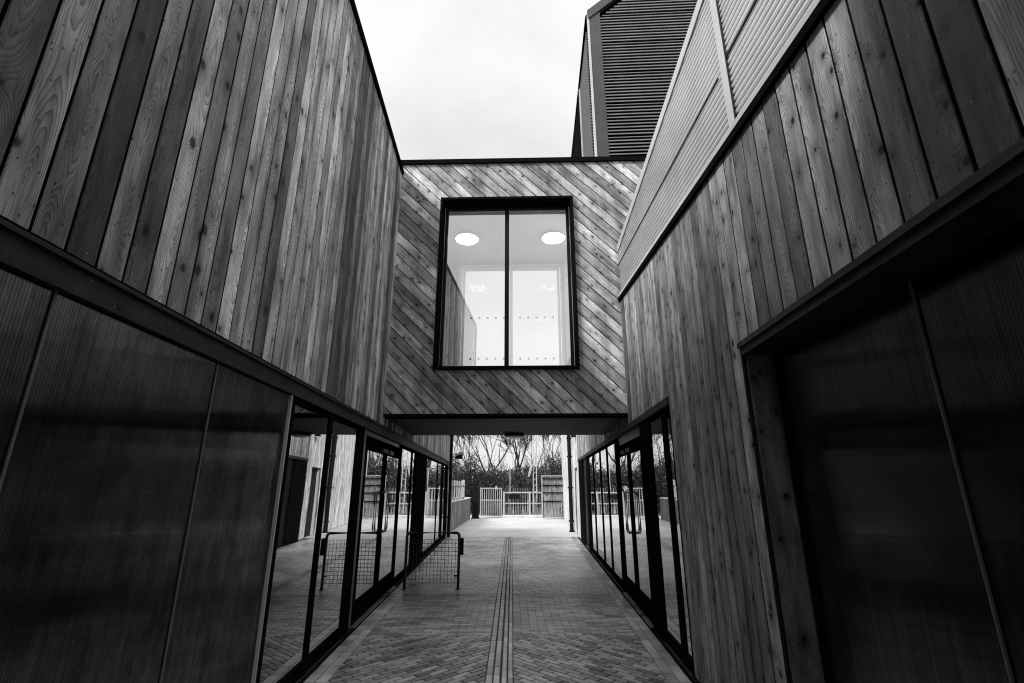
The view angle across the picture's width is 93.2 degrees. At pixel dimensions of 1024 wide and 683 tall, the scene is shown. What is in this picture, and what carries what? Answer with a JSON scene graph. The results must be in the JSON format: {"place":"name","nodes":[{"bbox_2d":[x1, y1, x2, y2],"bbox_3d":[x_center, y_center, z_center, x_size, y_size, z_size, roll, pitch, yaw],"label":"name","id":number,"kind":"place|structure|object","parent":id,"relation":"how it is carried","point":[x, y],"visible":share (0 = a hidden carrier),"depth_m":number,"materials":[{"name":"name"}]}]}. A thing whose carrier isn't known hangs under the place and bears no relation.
{"place":"outdoors","nodes":[
{"label":"outdoors","id":0,"kind":"place"},
{"bbox_2d":[450,497,470,531],"bbox_3d":[-2.345,7.608,21.610,0.250,1.070,8.334,0,-17,1],"label":"fence","id":1,"kind":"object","parent":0,"point":[460,511],"depth_m":20.84,"materials":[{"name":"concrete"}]},
{"bbox_2d":[451,480,464,500],"bbox_3d":[-2.338,6.253,20.441,0.140,0.848,5.152,0,-17,1],"label":"picket railing","id":2,"kind":"object","parent":1,"relation":"on","point":[460,494],"visible":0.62,"depth_m":21.12,"materials":[{"name":"white paint"}]},
{"bbox_2d":[355,0,599,486],"label":"sky","id":3,"kind":"structure","parent":0,"point":[458,79],"materials":[{"name":"white"}]},
{"bbox_2d":[294,537,699,682],"bbox_3d":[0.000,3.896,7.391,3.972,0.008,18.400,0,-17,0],"label":"paving","id":4,"kind":"structure","parent":0,"point":[552,572],"depth_m":5.76,"materials":[{"name":"grey brick"}]},
{"bbox_2d":[0,0,453,682],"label":"timber building","id":5,"kind":"structure","parent":4,"relation":"on","point":[216,466],"depth_m":2.73,"materials":[{"name":"wood"}]},
{"bbox_2d":[260,405,328,682],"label":"window pane","id":6,"kind":"structure","parent":5,"relation":"in","point":[284,645],"depth_m":4.16,"materials":[{"name":"clear glass"}]},
{"bbox_2d":[309,420,357,653],"bbox_3d":[-1.896,1.988,5.208,0.012,2.150,0.991,1,-17,-2],"label":"window pane","id":7,"kind":"structure","parent":5,"relation":"in","point":[328,600],"depth_m":5.16,"materials":[{"name":"clear glass"}]},
{"bbox_2d":[350,441,387,625],"bbox_3d":[-1.919,2.505,6.588,0.144,2.145,1.180,0,-17,0],"label":"door","id":8,"kind":"structure","parent":5,"relation":"in","point":[364,590],"depth_m":6.54,"materials":[{"name":"glass"}]},
{"bbox_2d":[375,448,400,602],"bbox_3d":[-1.940,2.855,7.753,0.143,2.145,1.212,1,-17,-2],"label":"door","id":9,"kind":"structure","parent":5,"relation":"in","point":[385,569],"depth_m":7.72,"materials":[{"name":"glass"}]},
{"bbox_2d":[394,449,411,577],"bbox_3d":[-2.022,3.127,8.996,0.012,2.150,1.061,1,-17,-2],"label":"window pane","id":10,"kind":"structure","parent":5,"relation":"in","point":[406,455],"depth_m":8.95,"materials":[{"name":"clear glass"}]},
{"bbox_2d":[407,453,415,565],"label":"window pane","id":11,"kind":"structure","parent":5,"relation":"in","point":[414,455],"depth_m":9.84,"materials":[{"name":"clear glass"}]},
{"bbox_2d":[422,459,437,552],"bbox_3d":[-2.143,4.231,12.668,0.012,2.150,2.492,1,-17,-2],"label":"window pane","id":12,"kind":"structure","parent":5,"relation":"in","point":[431,472],"depth_m":12.66,"materials":[{"name":"clear glass"}]},
{"bbox_2d":[435,464,445,540],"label":"window pane","id":13,"kind":"structure","parent":5,"relation":"in","point":[441,468],"depth_m":15.00,"materials":[{"name":"clear glass"}]},
{"bbox_2d":[453,452,463,458],"bbox_3d":[-2.045,4.246,18.052,0.450,0.260,0.260,0,-17,0],"label":"wall floodlight","id":14,"kind":"object","parent":5,"relation":"attached to","point":[459,455],"depth_m":17.94,"materials":[{"name":"black plastic"}]},
{"bbox_2d":[383,156,645,434],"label":"link bridge","id":15,"kind":"structure","parent":5,"relation":"attached to","point":[509,212],"depth_m":8.02,"materials":[{"name":"wood"}]},
{"bbox_2d":[455,231,478,244],"bbox_3d":[-0.892,-2.037,9.607,0.470,0.080,0.470,0,-17,0],"label":"ceiling light","id":16,"kind":"object","parent":15,"relation":"attached to","point":[466,238],"visible":1,"depth_m":9.51,"materials":[{"name":"white paint"}]},
{"bbox_2d":[433,195,579,370],"bbox_3d":[-0.087,-0.978,7.880,2.230,2.990,0.285,0,-17,1],"label":"window frame","id":17,"kind":"structure","parent":15,"relation":"in","point":[501,203],"depth_m":8.01,"materials":[{"name":"metal"}]},
{"bbox_2d":[457,264,564,365],"bbox_3d":[-0.021,-0.252,10.297,2.230,2.990,0.115,0,-17,1],"label":"window frame","id":18,"kind":"structure","parent":15,"relation":"in","point":[512,267],"depth_m":10.49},
{"bbox_2d":[504,433,523,437],"bbox_3d":[0.043,1.844,9.459,0.380,0.080,0.380,0,-17,0],"label":"ceiling light","id":19,"kind":"object","parent":15,"relation":"attached to","point":[514,435],"visible":1,"depth_m":9.32,"materials":[{"name":"grey metal"}]},
{"bbox_2d":[541,230,564,243],"bbox_3d":[0.817,-2.050,9.564,0.470,0.080,0.470,0,-17,0],"label":"ceiling light","id":20,"kind":"object","parent":15,"relation":"attached to","point":[553,236],"visible":1,"depth_m":9.47,"materials":[{"name":"white paint"}]},
{"bbox_2d":[401,531,463,589],"bbox_3d":[-1.311,3.628,8.046,1.003,0.883,0.100,0,-17,0],"label":"hoop barrier","id":21,"kind":"object","parent":4,"relation":"on","point":[460,547],"visible":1,"depth_m":8.07,"materials":[{"name":"grey metal"}]},
{"bbox_2d":[303,537,690,682],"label":"kerb course","id":22,"kind":"object","parent":4,"relation":"on","point":[352,642],"visible":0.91,"depth_m":5.59,"materials":[{"name":"grey concrete"}]},
{"bbox_2d":[298,538,696,682],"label":"slot drain","id":23,"kind":"object","parent":4,"relation":"on","point":[342,640],"visible":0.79,"depth_m":5.24,"materials":[{"name":"metal"}]},
{"bbox_2d":[485,537,512,682],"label":"channel","id":24,"kind":"object","parent":4,"relation":"on","point":[490,666],"visible":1,"depth_m":5.63,"materials":[{"name":"grey metal"}]},
{"bbox_2d":[446,516,578,536],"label":"yard","id":25,"kind":"structure","parent":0,"point":[494,526],"depth_m":20.00,"materials":[{"name":"concrete"}]},
{"bbox_2d":[471,487,479,518],"bbox_3d":[-1.950,8.639,25.962,0.420,1.600,0.380,0,-17,0],"label":"gate post","id":26,"kind":"object","parent":25,"relation":"on","point":[475,503],"visible":1,"depth_m":25.81,"materials":[{"name":"black metal"}]},
{"bbox_2d":[503,515,541,517],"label":"kerb plinth","id":27,"kind":"structure","parent":25,"relation":"on","point":[522,516],"depth_m":26.09,"materials":[{"name":"concrete"}]},
{"bbox_2d":[503,488,543,517],"bbox_3d":[0.610,8.860,26.627,2.220,1.560,0.100,0,-17,0],"label":"white fence","id":28,"kind":"object","parent":27,"relation":"on","point":[518,503],"visible":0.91,"depth_m":26.61,"materials":[{"name":"metal"}]},
{"bbox_2d":[480,488,501,516],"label":"railing gate","id":29,"kind":"structure","parent":28,"relation":"attached to","point":[488,507],"depth_m":26.68,"materials":[{"name":"grey metal"}]},
{"bbox_2d":[508,494,519,498],"bbox_3d":[0.110,8.535,26.659,0.620,0.240,0.055,0,-17,0],"label":"signboard","id":30,"kind":"object","parent":28,"relation":"attached to","point":[513,496],"visible":1,"depth_m":26.63,"materials":[{"name":"black plastic"}]},
{"bbox_2d":[561,435,580,537],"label":"pale boarded wall","id":31,"kind":"structure","parent":25,"relation":"on","point":[571,496],"depth_m":18.45,"materials":[{"name":"white wood"}]},
{"bbox_2d":[541,475,563,517],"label":"timber gate","id":32,"kind":"structure","parent":31,"relation":"attached to","point":[552,496],"depth_m":25.81,"materials":[{"name":"wood"}]},
{"bbox_2d":[470,502,561,515],"bbox_3d":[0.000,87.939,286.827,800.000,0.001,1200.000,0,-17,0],"label":"ground","id":33,"kind":"structure","parent":0,"point":[524,513],"depth_m":31.45,"materials":[{"name":"grey concrete"}]},
{"bbox_2d":[453,435,460,479],"bbox_3d":[-5.074,7.922,36.413,5.555,9.204,5.551,0,-17,0],"label":"bare tree","id":34,"kind":"object","parent":33,"relation":"on","point":[455,448],"depth_m":36.25,"materials":[{"name":"grey plant"}]},
{"bbox_2d":[452,445,465,497],"bbox_3d":[-4.829,9.088,33.192,3.360,4.936,2.539,0,-17,0],"label":"shrub","id":35,"kind":"object","parent":33,"relation":"on","point":[455,473],"visible":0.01,"depth_m":33.16,"materials":[{"name":"grey plant"}]},
{"bbox_2d":[453,435,476,495],"bbox_3d":[-3.837,8.261,39.253,5.889,10.182,5.108,8,-19,-26],"label":"bare tree","id":36,"kind":"object","parent":33,"relation":"on","point":[472,437],"visible":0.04,"depth_m":39.26,"materials":[{"name":"grey plant"}]},
{"bbox_2d":[452,441,489,512],"bbox_3d":[-2.953,8.973,32.377,3.006,4.701,2.105,0,-17,0],"label":"shrub","id":37,"kind":"object","parent":33,"relation":"on","point":[470,482],"visible":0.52,"depth_m":32.11,"materials":[{"name":"grey plant"}]},
{"bbox_2d":[453,435,498,490],"bbox_3d":[-2.431,8.152,37.635,7.803,9.464,4.799,4,-17,-12],"label":"bare tree","id":38,"kind":"object","parent":33,"relation":"on","point":[476,446],"visible":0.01,"depth_m":37.30,"materials":[{"name":"grey plant"}]},
{"bbox_2d":[475,449,508,511],"bbox_3d":[-1.351,9.382,32.877,2.771,4.200,1.987,-4,-17,12],"label":"shrub","id":39,"kind":"object","parent":33,"relation":"on","point":[493,478],"visible":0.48,"depth_m":32.56,"materials":[{"name":"grey plant"}]},
{"bbox_2d":[478,435,515,473],"bbox_3d":[-1.168,7.059,35.350,6.010,10.234,5.176,11,-20,-32],"label":"bare tree","id":40,"kind":"object","parent":33,"relation":"on","point":[486,449],"visible":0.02,"depth_m":35.03,"materials":[{"name":"grey plant"}]},
{"bbox_2d":[487,435,528,480],"bbox_3d":[0.427,7.973,37.622,6.127,9.794,6.744,0,-17,0],"label":"bare tree","id":41,"kind":"object","parent":33,"relation":"on","point":[518,442],"visible":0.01,"depth_m":36.44,"materials":[{"name":"grey plant"}]},
{"bbox_2d":[460,467,559,491],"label":"woodland","id":42,"kind":"object","parent":33,"relation":"on","point":[517,472],"depth_m":47.34,"materials":[{"name":"grey plant"}]},
{"bbox_2d":[494,458,529,512],"bbox_3d":[0.037,9.573,32.599,2.511,3.695,2.106,0,-17,0],"label":"shrub","id":43,"kind":"object","parent":33,"relation":"on","point":[516,484],"visible":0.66,"depth_m":32.17,"materials":[{"name":"grey plant"}]},
{"bbox_2d":[495,435,547,506],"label":"bare tree","id":44,"kind":"object","parent":33,"relation":"on","point":[506,441],"visible":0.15,"depth_m":43.04,"materials":[{"name":"grey plant"}]},
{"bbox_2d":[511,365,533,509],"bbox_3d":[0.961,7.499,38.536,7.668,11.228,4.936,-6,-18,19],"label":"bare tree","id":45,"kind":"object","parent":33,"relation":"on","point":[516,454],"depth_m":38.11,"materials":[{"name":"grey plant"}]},
{"bbox_2d":[518,456,543,511],"bbox_3d":[1.301,9.764,33.700,2.671,3.935,2.241,0,-17,0],"label":"shrub","id":46,"kind":"object","parent":33,"relation":"on","point":[530,482],"visible":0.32,"depth_m":33.43,"materials":[{"name":"grey plant"}]},
{"bbox_2d":[528,435,536,511],"bbox_3d":[1.335,7.383,32.203,0.630,7.600,0.130,0,-17,0],"label":"lighting mast","id":47,"kind":"object","parent":33,"relation":"on","point":[530,469],"visible":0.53,"depth_m":31.84,"materials":[{"name":"metal"}]},
{"bbox_2d":[526,435,560,477],"bbox_3d":[3.755,8.291,36.774,7.140,8.698,4.389,4,-17,-14],"label":"bare tree","id":48,"kind":"object","parent":33,"relation":"on","point":[546,436],"visible":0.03,"depth_m":36.65,"materials":[{"name":"grey plant"}]},
{"bbox_2d":[534,437,561,505],"bbox_3d":[2.896,9.127,33.381,2.827,4.987,2.042,6,-18,-18],"label":"shrub","id":49,"kind":"object","parent":33,"relation":"on","point":[552,468],"visible":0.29,"depth_m":33.30,"materials":[{"name":"grey plant"}]},
{"bbox_2d":[577,0,1023,682],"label":"timber building","id":50,"kind":"structure","parent":0,"point":[803,462],"depth_m":2.41,"materials":[{"name":"wood"}]},
{"bbox_2d":[588,456,596,551],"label":"window pane","id":51,"kind":"structure","parent":50,"relation":"in","point":[593,527],"depth_m":12.24,"materials":[{"name":"clear glass"}]},
{"bbox_2d":[593,452,603,559],"bbox_3d":[1.970,3.681,10.965,0.012,2.223,1.272,-1,-17,3],"label":"window pane","id":52,"kind":"structure","parent":50,"relation":"in","point":[600,544],"depth_m":10.97,"materials":[{"name":"clear glass"}]},
{"bbox_2d":[600,449,611,568],"bbox_3d":[1.907,3.328,9.791,0.012,2.223,1.002,-1,-17,3],"label":"window pane","id":53,"kind":"structure","parent":50,"relation":"in","point":[602,453],"depth_m":9.81,"materials":[{"name":"clear glass"}]},
{"bbox_2d":[607,444,621,579],"bbox_3d":[1.850,3.008,8.728,0.012,2.223,1.042,-1,-17,3],"label":"window pane","id":54,"kind":"structure","parent":50,"relation":"in","point":[617,567],"depth_m":8.73,"materials":[{"name":"clear glass"}]},
{"bbox_2d":[617,447,637,605],"bbox_3d":[1.742,2.763,7.447,0.143,2.145,0.974,-1,-17,3],"label":"door","id":55,"kind":"structure","parent":50,"relation":"in","point":[623,464],"depth_m":7.40,"materials":[{"name":"glass"}]},
{"bbox_2d":[571,0,697,156],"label":"louvred tower","id":56,"kind":"structure","parent":50,"relation":"on","point":[631,51],"depth_m":15.16,"materials":[{"name":"metal"}]},
{"bbox_2d":[625,442,653,624],"bbox_3d":[1.714,2.476,6.492,0.145,2.145,0.980,0,-17,0],"label":"door","id":57,"kind":"structure","parent":50,"relation":"in","point":[644,593],"depth_m":6.52,"materials":[{"name":"glass"}]},
{"bbox_2d":[649,417,680,644],"bbox_3d":[1.665,1.976,5.295,0.012,2.223,0.671,-1,-17,3],"label":"window pane","id":58,"kind":"structure","parent":50,"relation":"in","point":[670,605],"depth_m":5.28,"materials":[{"name":"clear glass"}]},
{"bbox_2d":[665,412,691,656],"bbox_3d":[1.634,1.800,4.709,0.012,2.223,0.276,-1,-17,3],"label":"window pane","id":59,"kind":"structure","parent":50,"relation":"in","point":[685,610],"depth_m":4.74,"materials":[{"name":"clear glass"}]}
]}

